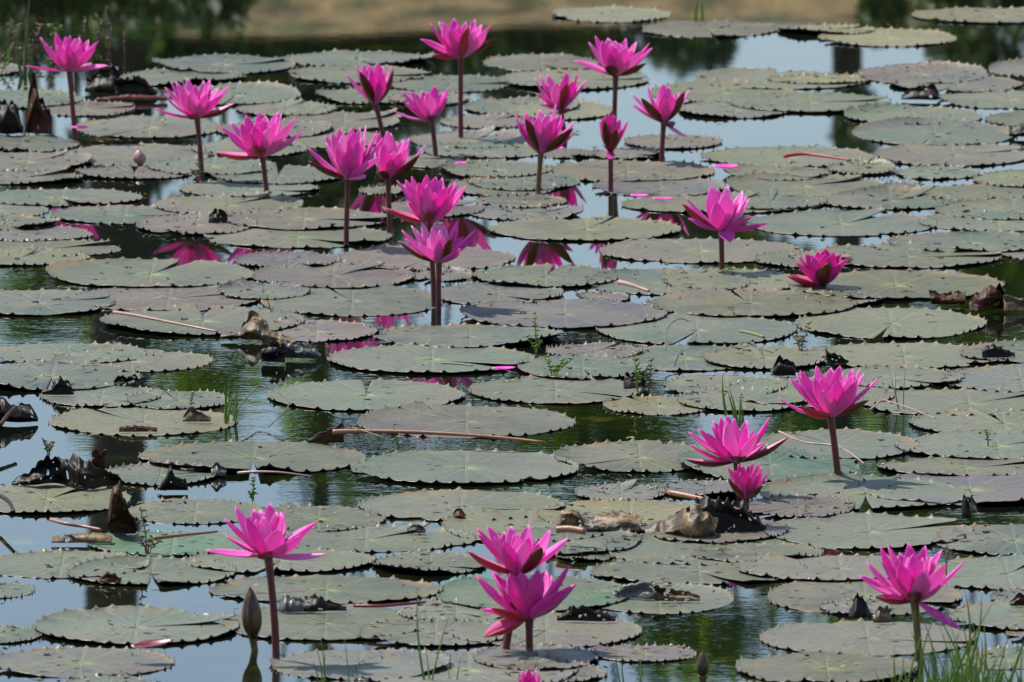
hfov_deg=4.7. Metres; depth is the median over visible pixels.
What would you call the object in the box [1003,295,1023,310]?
dead leaf
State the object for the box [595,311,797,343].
lily pad
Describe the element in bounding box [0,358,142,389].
lily pad
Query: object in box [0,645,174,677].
lily pad
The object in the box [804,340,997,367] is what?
lily pad
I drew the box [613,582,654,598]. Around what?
curled leaf
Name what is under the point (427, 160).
lily pad
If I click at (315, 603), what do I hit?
curled leaf
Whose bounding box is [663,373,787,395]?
lily pad
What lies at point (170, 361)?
lily pad
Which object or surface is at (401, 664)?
lily pad
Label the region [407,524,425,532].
dead leaf
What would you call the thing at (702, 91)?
lily pad
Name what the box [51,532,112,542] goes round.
dead leaf
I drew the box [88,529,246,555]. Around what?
lily pad
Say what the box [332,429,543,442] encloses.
stalk
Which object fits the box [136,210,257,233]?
lily pad
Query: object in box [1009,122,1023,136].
dead leaf
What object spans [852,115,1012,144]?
lily pad
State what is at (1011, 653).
lily pad
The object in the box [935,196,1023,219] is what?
lily pad
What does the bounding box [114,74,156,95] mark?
dead leaf
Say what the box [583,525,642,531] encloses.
dead leaf
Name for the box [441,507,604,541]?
lily pad
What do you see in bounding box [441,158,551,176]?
lily pad
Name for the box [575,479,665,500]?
lily pad
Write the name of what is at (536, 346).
water sprig
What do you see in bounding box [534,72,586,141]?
water lily
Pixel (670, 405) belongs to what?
lily pad
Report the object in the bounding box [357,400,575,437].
lily pad
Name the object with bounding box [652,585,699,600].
curled leaf
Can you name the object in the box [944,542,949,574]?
water sprig
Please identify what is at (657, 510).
lily pad
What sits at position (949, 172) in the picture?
lily pad
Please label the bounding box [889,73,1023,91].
lily pad
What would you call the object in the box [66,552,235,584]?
lily pad
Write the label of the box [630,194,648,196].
fallen petal
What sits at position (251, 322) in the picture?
dead leaf
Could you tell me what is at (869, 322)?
lily pad
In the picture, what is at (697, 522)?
dead leaf
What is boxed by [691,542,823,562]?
lily pad
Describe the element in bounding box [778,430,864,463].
twig
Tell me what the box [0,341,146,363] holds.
lily pad
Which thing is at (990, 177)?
lily pad
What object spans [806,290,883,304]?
lily pad
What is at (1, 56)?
marsh weed
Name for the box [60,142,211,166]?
lily pad
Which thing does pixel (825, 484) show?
lily pad
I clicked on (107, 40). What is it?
marsh weed
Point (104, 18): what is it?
marsh weed
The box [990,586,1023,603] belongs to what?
lily pad
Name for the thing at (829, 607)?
lily pad
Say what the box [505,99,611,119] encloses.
lily pad
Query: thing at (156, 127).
lily pad
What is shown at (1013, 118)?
lily pad
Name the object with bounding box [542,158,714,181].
lily pad
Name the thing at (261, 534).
water lily
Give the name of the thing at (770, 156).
lily pad
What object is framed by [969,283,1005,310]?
dead leaf
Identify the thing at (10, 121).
dead leaf
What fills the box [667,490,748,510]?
stalk
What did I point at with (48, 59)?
marsh weed
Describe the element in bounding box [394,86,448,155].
water lily
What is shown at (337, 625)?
lily pad
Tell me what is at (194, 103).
water lily
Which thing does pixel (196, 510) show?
lily pad
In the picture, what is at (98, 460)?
dead leaf
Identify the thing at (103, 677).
lily pad
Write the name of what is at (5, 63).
marsh weed
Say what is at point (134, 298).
lily pad
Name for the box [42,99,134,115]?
lily pad
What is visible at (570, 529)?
stalk
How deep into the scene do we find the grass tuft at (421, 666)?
15.47 m
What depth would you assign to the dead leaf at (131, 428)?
17.59 m
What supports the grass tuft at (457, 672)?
on the lily pad at (401, 664)
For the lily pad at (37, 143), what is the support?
on the pond water
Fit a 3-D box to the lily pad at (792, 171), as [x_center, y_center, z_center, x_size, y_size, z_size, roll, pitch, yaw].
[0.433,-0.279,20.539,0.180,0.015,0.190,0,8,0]
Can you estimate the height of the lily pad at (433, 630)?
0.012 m
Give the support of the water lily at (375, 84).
on the pond water
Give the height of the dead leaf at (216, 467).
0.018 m
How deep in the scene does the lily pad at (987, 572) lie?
16.33 m
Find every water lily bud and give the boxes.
[133,150,145,165]
[242,587,261,650]
[696,651,708,680]
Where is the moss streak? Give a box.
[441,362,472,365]
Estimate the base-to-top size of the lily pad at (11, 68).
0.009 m
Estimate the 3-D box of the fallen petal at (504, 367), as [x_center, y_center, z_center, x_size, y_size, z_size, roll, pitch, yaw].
[-0.011,0.039,18.097,0.034,0.004,0.013,0,8,0]
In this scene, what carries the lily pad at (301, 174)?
on the pond water
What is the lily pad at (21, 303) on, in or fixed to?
on the pond water
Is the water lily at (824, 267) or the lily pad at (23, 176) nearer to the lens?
the water lily at (824, 267)
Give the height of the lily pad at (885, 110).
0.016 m
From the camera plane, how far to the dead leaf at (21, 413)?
17.68 m
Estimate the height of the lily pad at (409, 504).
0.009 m
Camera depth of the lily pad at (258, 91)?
21.67 m
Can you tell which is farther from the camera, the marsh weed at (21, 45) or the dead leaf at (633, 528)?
the marsh weed at (21, 45)
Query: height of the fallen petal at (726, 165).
0.006 m
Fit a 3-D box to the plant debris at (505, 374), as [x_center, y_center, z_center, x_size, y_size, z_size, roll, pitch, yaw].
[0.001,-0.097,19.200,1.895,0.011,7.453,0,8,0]
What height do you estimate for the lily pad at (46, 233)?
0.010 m
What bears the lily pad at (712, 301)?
on the pond water
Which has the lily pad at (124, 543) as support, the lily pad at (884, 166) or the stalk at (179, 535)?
the stalk at (179, 535)
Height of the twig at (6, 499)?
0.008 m
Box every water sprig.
[42,438,54,456]
[133,501,167,553]
[188,391,194,405]
[190,158,203,181]
[247,476,257,501]
[524,312,542,352]
[543,352,577,377]
[630,352,642,391]
[644,357,654,393]
[792,320,812,350]
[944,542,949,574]
[982,429,990,445]
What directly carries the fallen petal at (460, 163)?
on the lily pad at (519, 168)
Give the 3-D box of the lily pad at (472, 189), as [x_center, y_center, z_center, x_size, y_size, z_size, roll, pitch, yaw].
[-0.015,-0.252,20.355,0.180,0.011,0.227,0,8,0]
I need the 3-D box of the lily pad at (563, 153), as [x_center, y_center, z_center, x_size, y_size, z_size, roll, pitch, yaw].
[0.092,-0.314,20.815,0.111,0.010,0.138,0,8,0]
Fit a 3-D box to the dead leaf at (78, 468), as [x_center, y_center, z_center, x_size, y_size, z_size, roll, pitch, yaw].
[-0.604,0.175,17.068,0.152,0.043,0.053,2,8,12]
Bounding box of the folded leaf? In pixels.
[131,639,173,647]
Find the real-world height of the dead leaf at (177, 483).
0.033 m
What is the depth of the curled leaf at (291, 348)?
18.33 m
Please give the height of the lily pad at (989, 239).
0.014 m
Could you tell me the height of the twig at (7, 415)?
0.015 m
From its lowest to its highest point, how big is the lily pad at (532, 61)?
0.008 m
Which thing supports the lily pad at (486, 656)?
on the pond water
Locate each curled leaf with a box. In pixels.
[277,594,309,611]
[285,339,320,357]
[304,593,346,611]
[557,605,615,620]
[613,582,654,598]
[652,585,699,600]
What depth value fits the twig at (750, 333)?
18.42 m
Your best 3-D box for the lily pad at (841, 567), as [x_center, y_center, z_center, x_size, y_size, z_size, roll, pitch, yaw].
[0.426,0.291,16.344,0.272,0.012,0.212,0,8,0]
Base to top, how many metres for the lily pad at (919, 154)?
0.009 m
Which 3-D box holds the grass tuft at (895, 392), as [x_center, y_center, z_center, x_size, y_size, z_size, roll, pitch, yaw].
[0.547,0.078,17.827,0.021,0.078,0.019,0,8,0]
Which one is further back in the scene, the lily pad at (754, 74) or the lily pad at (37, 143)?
the lily pad at (754, 74)
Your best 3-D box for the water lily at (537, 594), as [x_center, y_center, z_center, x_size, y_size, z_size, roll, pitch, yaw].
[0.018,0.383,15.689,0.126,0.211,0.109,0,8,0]
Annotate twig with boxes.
[0,406,16,427]
[0,493,15,512]
[49,518,101,530]
[236,386,289,426]
[351,427,383,437]
[353,601,425,607]
[665,318,688,349]
[739,329,764,337]
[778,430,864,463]
[870,400,935,418]
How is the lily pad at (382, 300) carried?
on the pond water
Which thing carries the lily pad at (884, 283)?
on the pond water
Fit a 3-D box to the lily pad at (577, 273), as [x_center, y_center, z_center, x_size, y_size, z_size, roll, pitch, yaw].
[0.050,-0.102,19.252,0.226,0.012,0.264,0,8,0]
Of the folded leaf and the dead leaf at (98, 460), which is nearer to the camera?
the folded leaf
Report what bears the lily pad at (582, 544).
on the pond water
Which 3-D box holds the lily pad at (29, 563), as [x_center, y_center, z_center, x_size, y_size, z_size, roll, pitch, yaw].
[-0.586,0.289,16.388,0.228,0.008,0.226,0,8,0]
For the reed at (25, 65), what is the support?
on the pond water
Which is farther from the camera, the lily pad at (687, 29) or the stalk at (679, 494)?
the lily pad at (687, 29)
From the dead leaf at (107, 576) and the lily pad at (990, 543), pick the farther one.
the lily pad at (990, 543)
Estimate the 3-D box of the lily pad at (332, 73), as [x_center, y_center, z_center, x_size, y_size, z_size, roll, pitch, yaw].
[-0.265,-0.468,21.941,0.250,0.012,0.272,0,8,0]
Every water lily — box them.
[27,33,108,138]
[153,79,234,179]
[206,503,325,659]
[216,111,302,196]
[308,125,383,244]
[346,63,393,140]
[374,131,424,231]
[385,174,465,306]
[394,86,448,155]
[398,219,477,310]
[421,18,495,137]
[467,524,568,649]
[476,565,575,650]
[515,104,574,193]
[517,670,540,681]
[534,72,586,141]
[575,36,651,118]
[599,113,627,191]
[631,84,689,161]
[681,186,767,269]
[685,415,787,496]
[727,462,768,509]
[778,366,878,474]
[787,248,849,285]
[859,544,964,666]
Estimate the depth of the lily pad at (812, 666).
15.55 m
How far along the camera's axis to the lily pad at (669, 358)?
18.36 m
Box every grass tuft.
[224,377,237,423]
[312,642,325,681]
[344,639,358,681]
[416,603,450,679]
[448,658,460,679]
[616,659,640,681]
[722,377,741,428]
[891,368,905,408]
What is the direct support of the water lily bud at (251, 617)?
on the pond water
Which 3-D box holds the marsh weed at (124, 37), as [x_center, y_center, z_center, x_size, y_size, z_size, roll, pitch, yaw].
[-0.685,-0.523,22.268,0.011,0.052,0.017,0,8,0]
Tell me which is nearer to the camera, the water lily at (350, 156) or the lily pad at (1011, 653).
the lily pad at (1011, 653)
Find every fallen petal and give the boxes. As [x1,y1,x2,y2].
[71,126,87,128]
[455,161,467,164]
[493,366,515,369]
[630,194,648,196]
[653,197,674,199]
[713,164,739,167]
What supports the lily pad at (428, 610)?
on the pond water
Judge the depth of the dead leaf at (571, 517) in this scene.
16.71 m
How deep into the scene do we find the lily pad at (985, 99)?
21.57 m
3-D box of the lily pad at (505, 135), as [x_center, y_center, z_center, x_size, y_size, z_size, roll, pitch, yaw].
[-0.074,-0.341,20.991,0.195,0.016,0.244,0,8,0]
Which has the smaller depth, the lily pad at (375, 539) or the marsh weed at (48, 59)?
the lily pad at (375, 539)
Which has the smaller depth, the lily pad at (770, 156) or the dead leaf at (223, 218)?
the dead leaf at (223, 218)
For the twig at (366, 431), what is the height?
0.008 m
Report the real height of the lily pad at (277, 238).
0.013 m
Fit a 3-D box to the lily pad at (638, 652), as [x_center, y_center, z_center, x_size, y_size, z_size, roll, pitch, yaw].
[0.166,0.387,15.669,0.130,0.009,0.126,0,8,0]
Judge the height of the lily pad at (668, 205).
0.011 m
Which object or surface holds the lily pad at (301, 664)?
on the pond water
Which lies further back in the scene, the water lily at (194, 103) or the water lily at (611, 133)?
the water lily at (194, 103)
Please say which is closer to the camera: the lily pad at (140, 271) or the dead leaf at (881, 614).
the dead leaf at (881, 614)
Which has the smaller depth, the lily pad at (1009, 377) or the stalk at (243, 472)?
the stalk at (243, 472)
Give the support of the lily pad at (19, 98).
on the pond water
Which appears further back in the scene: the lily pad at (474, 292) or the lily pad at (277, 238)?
the lily pad at (277, 238)
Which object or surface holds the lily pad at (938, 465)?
on the pond water
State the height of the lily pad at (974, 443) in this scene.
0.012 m
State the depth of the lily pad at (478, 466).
17.25 m
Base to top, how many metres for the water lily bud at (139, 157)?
0.028 m
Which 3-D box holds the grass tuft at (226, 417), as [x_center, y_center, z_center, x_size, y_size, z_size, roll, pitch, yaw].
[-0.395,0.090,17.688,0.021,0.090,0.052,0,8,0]
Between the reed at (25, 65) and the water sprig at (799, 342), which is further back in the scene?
the reed at (25, 65)
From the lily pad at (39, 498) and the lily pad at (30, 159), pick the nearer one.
the lily pad at (39, 498)
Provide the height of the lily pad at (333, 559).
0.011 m
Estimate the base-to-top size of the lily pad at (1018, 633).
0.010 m
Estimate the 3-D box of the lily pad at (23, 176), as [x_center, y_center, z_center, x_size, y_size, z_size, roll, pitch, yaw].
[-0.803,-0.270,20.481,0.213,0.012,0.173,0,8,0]
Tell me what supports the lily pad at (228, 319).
on the pond water
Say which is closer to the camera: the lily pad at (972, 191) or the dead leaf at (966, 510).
the dead leaf at (966, 510)
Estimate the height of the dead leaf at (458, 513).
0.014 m
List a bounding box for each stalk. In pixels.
[112,310,217,331]
[153,530,217,539]
[237,471,311,476]
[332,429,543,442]
[556,525,586,534]
[617,280,649,291]
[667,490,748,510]
[783,152,851,160]
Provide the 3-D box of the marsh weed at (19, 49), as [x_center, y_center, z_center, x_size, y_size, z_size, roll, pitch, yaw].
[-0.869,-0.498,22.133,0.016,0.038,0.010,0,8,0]
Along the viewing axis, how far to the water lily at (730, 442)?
16.98 m
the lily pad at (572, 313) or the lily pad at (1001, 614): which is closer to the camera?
the lily pad at (1001, 614)
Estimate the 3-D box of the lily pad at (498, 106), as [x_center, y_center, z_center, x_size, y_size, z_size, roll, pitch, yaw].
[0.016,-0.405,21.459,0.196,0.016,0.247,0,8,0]
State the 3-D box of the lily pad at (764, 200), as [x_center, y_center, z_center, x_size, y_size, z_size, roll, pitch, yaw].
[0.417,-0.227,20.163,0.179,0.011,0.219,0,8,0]
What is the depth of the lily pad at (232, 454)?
17.37 m
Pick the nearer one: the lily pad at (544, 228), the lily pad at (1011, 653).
the lily pad at (1011, 653)
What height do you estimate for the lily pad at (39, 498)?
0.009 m
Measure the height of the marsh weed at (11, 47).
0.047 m
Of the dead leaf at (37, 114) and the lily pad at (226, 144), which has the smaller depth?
the lily pad at (226, 144)
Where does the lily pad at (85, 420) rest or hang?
on the pond water
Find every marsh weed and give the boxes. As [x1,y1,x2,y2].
[0,51,7,61]
[0,57,11,72]
[5,43,14,59]
[6,19,14,42]
[12,23,21,47]
[15,42,23,56]
[15,47,22,57]
[28,23,45,50]
[28,32,40,50]
[44,42,54,67]
[47,23,62,40]
[82,17,87,37]
[90,16,102,39]
[94,6,108,26]
[104,22,115,48]
[122,30,127,53]
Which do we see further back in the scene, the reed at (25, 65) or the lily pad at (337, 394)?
the reed at (25, 65)
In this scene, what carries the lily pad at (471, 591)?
on the pond water
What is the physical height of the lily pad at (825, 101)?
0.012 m
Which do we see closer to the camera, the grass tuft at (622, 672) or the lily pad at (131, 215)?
the grass tuft at (622, 672)
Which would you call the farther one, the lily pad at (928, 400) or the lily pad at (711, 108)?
the lily pad at (711, 108)
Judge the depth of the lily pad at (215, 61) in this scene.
22.11 m
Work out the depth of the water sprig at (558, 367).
18.14 m
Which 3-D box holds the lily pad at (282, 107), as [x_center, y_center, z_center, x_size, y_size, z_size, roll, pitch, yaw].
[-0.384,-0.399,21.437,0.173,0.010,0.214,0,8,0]
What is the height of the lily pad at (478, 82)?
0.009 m
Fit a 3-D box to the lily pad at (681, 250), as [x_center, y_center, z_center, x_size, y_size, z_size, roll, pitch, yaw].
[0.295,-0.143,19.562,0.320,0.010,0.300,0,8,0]
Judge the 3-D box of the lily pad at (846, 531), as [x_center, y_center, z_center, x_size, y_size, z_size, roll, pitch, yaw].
[0.473,0.250,16.669,0.279,0.010,0.304,0,8,0]
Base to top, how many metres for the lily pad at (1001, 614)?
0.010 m
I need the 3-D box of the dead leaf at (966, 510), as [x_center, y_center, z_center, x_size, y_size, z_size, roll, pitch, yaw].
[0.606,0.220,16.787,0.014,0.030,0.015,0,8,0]
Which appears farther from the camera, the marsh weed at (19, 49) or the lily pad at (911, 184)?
the marsh weed at (19, 49)
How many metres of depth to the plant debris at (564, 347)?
18.37 m
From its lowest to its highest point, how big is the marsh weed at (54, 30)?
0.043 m
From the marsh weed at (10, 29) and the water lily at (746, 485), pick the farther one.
the marsh weed at (10, 29)
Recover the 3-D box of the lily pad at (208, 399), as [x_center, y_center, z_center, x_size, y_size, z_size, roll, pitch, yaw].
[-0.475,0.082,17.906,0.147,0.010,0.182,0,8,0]
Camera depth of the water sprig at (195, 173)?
20.43 m
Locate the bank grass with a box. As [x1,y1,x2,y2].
[874,587,1023,681]
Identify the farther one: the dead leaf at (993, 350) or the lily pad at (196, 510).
the dead leaf at (993, 350)
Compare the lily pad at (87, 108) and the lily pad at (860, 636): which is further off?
the lily pad at (87, 108)
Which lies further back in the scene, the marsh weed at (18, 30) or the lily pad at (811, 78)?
the marsh weed at (18, 30)
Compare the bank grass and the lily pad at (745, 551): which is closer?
the bank grass
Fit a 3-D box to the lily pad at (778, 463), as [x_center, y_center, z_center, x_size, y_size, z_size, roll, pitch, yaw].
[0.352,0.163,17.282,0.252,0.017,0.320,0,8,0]
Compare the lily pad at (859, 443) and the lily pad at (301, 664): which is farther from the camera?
the lily pad at (859, 443)
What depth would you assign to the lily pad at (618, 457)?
17.37 m
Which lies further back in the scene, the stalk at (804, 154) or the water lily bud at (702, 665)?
the stalk at (804, 154)
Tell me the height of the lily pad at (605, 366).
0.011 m
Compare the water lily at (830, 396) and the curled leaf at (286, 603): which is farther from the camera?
the water lily at (830, 396)
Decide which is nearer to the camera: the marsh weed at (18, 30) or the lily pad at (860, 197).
the lily pad at (860, 197)
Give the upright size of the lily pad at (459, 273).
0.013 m
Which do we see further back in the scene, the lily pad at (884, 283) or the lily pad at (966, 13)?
the lily pad at (966, 13)
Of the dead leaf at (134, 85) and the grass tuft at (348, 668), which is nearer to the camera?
the grass tuft at (348, 668)
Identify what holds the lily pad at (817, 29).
on the pond water
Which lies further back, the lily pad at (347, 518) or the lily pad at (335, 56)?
the lily pad at (335, 56)
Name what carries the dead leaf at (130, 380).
on the lily pad at (115, 396)
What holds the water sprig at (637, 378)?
on the pond water
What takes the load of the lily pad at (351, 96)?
on the pond water
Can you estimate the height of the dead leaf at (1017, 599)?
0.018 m
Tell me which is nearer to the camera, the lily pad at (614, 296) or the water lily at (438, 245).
the water lily at (438, 245)
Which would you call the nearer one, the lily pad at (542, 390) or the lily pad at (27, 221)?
the lily pad at (542, 390)
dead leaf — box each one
[0,99,22,133]
[0,397,37,421]
[11,453,124,489]
[25,71,52,133]
[42,375,73,394]
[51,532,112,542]
[85,63,119,92]
[92,448,106,469]
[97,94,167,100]
[99,571,121,582]
[107,481,136,533]
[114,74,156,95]
[114,374,138,385]
[119,425,156,431]
[157,465,187,489]
[182,405,210,421]
[208,208,227,222]
[211,462,226,475]
[221,310,273,339]
[261,331,295,344]
[261,341,286,361]
[308,422,343,442]
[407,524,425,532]
[452,508,465,518]
[557,509,642,526]
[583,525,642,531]
[623,372,647,388]
[645,503,717,537]
[695,494,766,532]
[770,355,795,375]
[825,348,848,365]
[849,592,871,617]
[873,605,890,622]
[901,82,940,99]
[929,290,965,304]
[961,494,971,517]
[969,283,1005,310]
[982,343,1014,357]
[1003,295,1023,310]
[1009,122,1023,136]
[1010,592,1023,605]
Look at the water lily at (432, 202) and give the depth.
18.89 m
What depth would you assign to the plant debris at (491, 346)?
18.28 m
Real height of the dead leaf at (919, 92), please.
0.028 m
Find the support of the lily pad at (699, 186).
on the pond water
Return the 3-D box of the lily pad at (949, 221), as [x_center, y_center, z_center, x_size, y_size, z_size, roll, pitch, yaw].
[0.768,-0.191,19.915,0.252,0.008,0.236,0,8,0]
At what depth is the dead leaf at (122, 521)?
16.63 m
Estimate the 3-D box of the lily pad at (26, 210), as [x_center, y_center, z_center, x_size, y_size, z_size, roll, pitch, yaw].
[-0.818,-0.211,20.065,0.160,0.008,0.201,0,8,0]
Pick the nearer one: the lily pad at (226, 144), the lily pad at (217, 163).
the lily pad at (217, 163)
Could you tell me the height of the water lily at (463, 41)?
0.299 m
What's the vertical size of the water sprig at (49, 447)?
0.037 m
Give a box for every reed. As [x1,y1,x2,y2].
[17,5,32,75]
[694,0,703,20]
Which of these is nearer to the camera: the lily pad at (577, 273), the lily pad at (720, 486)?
the lily pad at (720, 486)
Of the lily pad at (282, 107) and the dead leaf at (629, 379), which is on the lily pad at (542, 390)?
the dead leaf at (629, 379)
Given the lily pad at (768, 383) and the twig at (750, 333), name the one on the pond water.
the lily pad at (768, 383)
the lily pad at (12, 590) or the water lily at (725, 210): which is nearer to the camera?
the lily pad at (12, 590)
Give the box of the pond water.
[0,0,1023,681]
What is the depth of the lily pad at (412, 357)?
18.34 m
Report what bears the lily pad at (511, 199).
on the pond water
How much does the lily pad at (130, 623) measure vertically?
0.014 m
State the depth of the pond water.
19.21 m
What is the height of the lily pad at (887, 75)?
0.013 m
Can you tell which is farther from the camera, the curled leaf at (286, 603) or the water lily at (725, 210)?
the water lily at (725, 210)
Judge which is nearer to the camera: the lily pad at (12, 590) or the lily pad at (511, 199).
the lily pad at (12, 590)
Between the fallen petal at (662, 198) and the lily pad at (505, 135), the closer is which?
the fallen petal at (662, 198)
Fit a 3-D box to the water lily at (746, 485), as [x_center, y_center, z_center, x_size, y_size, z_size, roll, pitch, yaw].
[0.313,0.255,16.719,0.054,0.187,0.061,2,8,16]
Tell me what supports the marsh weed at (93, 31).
on the pond water
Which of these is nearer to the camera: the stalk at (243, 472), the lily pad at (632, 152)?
the stalk at (243, 472)
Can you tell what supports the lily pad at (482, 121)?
on the pond water
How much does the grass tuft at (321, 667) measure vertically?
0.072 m
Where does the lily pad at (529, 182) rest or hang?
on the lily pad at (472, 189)
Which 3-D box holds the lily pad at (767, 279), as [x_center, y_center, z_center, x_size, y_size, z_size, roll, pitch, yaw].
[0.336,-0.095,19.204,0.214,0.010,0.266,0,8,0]
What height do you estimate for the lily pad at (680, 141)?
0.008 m
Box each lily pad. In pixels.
[0,62,22,74]
[0,87,82,107]
[0,133,79,151]
[0,148,93,170]
[0,167,83,184]
[0,187,142,206]
[0,201,48,216]
[0,213,61,230]
[0,224,92,241]
[0,237,121,255]
[0,244,89,264]
[0,288,114,315]
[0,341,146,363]
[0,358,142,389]
[0,483,131,512]
[0,548,149,578]
[0,580,34,598]
[0,624,42,643]
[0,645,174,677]
[33,604,239,643]
[39,381,162,406]
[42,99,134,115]
[45,257,254,286]
[48,405,238,435]
[50,203,197,223]
[52,347,213,371]
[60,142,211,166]
[63,672,155,681]
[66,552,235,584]
[75,163,191,178]
[75,282,263,310]
[76,114,219,137]
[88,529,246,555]
[100,303,304,334]
[104,459,219,485]
[120,66,245,85]
[126,388,228,409]
[128,496,262,524]
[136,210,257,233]
[138,438,366,472]
[146,155,274,174]
[152,52,295,73]
[152,190,303,213]
[172,80,300,104]
[179,178,319,197]
[184,545,376,571]
[191,137,307,156]
[203,223,392,247]
[209,574,443,603]
[211,162,338,184]
[216,118,332,136]
[217,276,310,299]
[219,602,431,639]
[226,205,386,229]
[235,248,340,266]
[236,97,336,115]
[249,502,386,531]
[251,259,414,287]
[257,314,379,341]
[261,283,442,316]
[267,377,465,410]
[269,647,450,680]
[281,48,434,65]
[284,520,475,552]
[285,127,379,147]
[286,107,404,129]
[288,63,430,82]
[315,87,421,103]
[327,342,534,372]
[334,243,515,270]
[350,448,579,483]
[355,648,578,681]
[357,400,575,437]
[358,183,405,194]
[358,486,565,520]
[358,616,503,645]
[372,547,483,573]
[373,322,563,347]
[382,199,484,216]
[388,90,469,104]
[392,73,509,92]
[398,597,499,621]
[406,151,505,168]
[406,264,472,281]
[410,125,524,148]
[423,140,537,158]
[436,572,626,611]
[440,112,531,128]
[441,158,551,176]
[441,280,563,304]
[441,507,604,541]
[447,176,557,195]
[447,610,642,646]
[459,297,667,327]
[464,94,578,115]
[466,171,580,190]
[468,372,641,403]
[470,203,583,220]
[471,262,618,286]
[472,640,598,670]
[476,192,566,207]
[483,52,598,70]
[487,214,680,240]
[496,68,648,88]
[498,524,641,554]
[504,658,607,681]
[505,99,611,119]
[517,353,647,378]
[534,146,597,158]
[537,496,691,525]
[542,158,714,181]
[546,340,642,357]
[552,4,670,22]
[553,438,705,472]
[555,548,613,560]
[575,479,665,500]
[576,290,630,301]
[584,582,734,614]
[586,267,750,294]
[590,555,807,583]
[591,145,664,158]
[592,174,726,196]
[593,642,696,661]
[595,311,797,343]
[599,236,804,263]
[603,394,711,414]
[603,531,813,564]
[607,342,762,370]
[621,190,823,212]
[624,133,722,149]
[638,517,787,542]
[642,19,777,37]
[645,286,857,315]
[650,77,796,101]
[654,477,734,495]
[662,266,791,291]
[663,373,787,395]
[676,386,807,411]
[676,443,859,481]
[680,98,789,118]
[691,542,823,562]
[695,66,867,89]
[700,144,875,166]
[702,342,825,368]
[721,376,896,407]
[723,162,831,180]
[726,170,880,196]
[729,89,890,111]
[732,187,827,209]
[735,551,943,580]
[735,649,918,681]
[740,493,854,517]
[747,205,936,236]
[754,248,852,266]
[758,426,919,458]
[759,470,971,509]
[759,618,976,655]
[764,509,973,548]
[767,72,870,83]
[767,576,962,615]
[776,22,874,34]
[787,268,1004,298]
[795,305,987,338]
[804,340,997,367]
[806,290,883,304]
[818,26,956,46]
[818,184,962,209]
[818,240,1001,268]
[819,597,891,613]
[823,364,964,388]
[826,156,895,174]
[844,101,982,124]
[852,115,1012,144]
[854,60,988,83]
[857,386,1023,415]
[857,470,1023,505]
[876,141,1023,165]
[877,453,1023,475]
[878,180,921,186]
[887,229,1023,251]
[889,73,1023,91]
[894,427,1023,459]
[896,163,979,179]
[908,407,1023,433]
[911,5,1023,22]
[918,209,1023,231]
[920,181,1023,199]
[933,522,1023,554]
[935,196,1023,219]
[937,552,1023,589]
[938,88,1023,108]
[941,363,1023,392]
[949,599,1023,629]
[959,337,1023,362]
[961,644,1023,669]
[973,168,1023,186]
[985,110,1023,126]
[989,57,1023,75]
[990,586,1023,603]
[999,244,1023,259]
[1006,630,1023,638]
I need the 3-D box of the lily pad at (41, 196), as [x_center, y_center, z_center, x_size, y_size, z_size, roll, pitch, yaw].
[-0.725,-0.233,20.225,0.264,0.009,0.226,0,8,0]
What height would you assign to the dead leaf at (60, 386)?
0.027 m
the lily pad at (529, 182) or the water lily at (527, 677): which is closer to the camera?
the water lily at (527, 677)
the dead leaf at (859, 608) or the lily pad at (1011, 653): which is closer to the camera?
the lily pad at (1011, 653)
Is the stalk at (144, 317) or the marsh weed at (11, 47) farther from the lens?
the marsh weed at (11, 47)
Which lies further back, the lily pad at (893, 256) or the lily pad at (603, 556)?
the lily pad at (893, 256)
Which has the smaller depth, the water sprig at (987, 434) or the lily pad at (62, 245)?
the water sprig at (987, 434)
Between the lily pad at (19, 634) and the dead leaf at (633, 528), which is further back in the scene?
the dead leaf at (633, 528)
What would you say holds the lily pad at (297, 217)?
on the pond water
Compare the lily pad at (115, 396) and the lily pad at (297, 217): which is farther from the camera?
the lily pad at (297, 217)
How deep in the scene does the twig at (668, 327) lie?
18.42 m
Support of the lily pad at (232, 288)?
on the pond water
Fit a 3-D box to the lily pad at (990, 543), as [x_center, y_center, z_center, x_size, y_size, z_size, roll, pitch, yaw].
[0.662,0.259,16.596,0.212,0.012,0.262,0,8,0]
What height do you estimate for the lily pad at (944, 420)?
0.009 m
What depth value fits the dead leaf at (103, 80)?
21.67 m
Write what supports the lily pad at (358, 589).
on the pond water
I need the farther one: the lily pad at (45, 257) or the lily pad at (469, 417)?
the lily pad at (45, 257)
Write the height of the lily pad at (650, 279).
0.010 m
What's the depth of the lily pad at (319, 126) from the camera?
21.15 m
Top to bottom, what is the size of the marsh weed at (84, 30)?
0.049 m
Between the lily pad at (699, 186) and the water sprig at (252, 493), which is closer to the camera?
the water sprig at (252, 493)
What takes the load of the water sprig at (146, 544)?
on the pond water
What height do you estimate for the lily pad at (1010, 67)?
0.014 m
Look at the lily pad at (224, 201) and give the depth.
20.15 m
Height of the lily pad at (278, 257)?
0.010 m
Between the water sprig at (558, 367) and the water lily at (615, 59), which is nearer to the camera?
the water sprig at (558, 367)
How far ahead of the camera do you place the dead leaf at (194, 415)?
17.68 m
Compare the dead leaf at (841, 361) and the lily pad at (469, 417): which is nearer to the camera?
the lily pad at (469, 417)
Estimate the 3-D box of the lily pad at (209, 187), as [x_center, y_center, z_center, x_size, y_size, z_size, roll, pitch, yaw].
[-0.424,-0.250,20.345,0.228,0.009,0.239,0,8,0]
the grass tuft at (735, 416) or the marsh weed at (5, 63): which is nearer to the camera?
the grass tuft at (735, 416)
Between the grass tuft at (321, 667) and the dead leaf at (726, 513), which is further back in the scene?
the dead leaf at (726, 513)

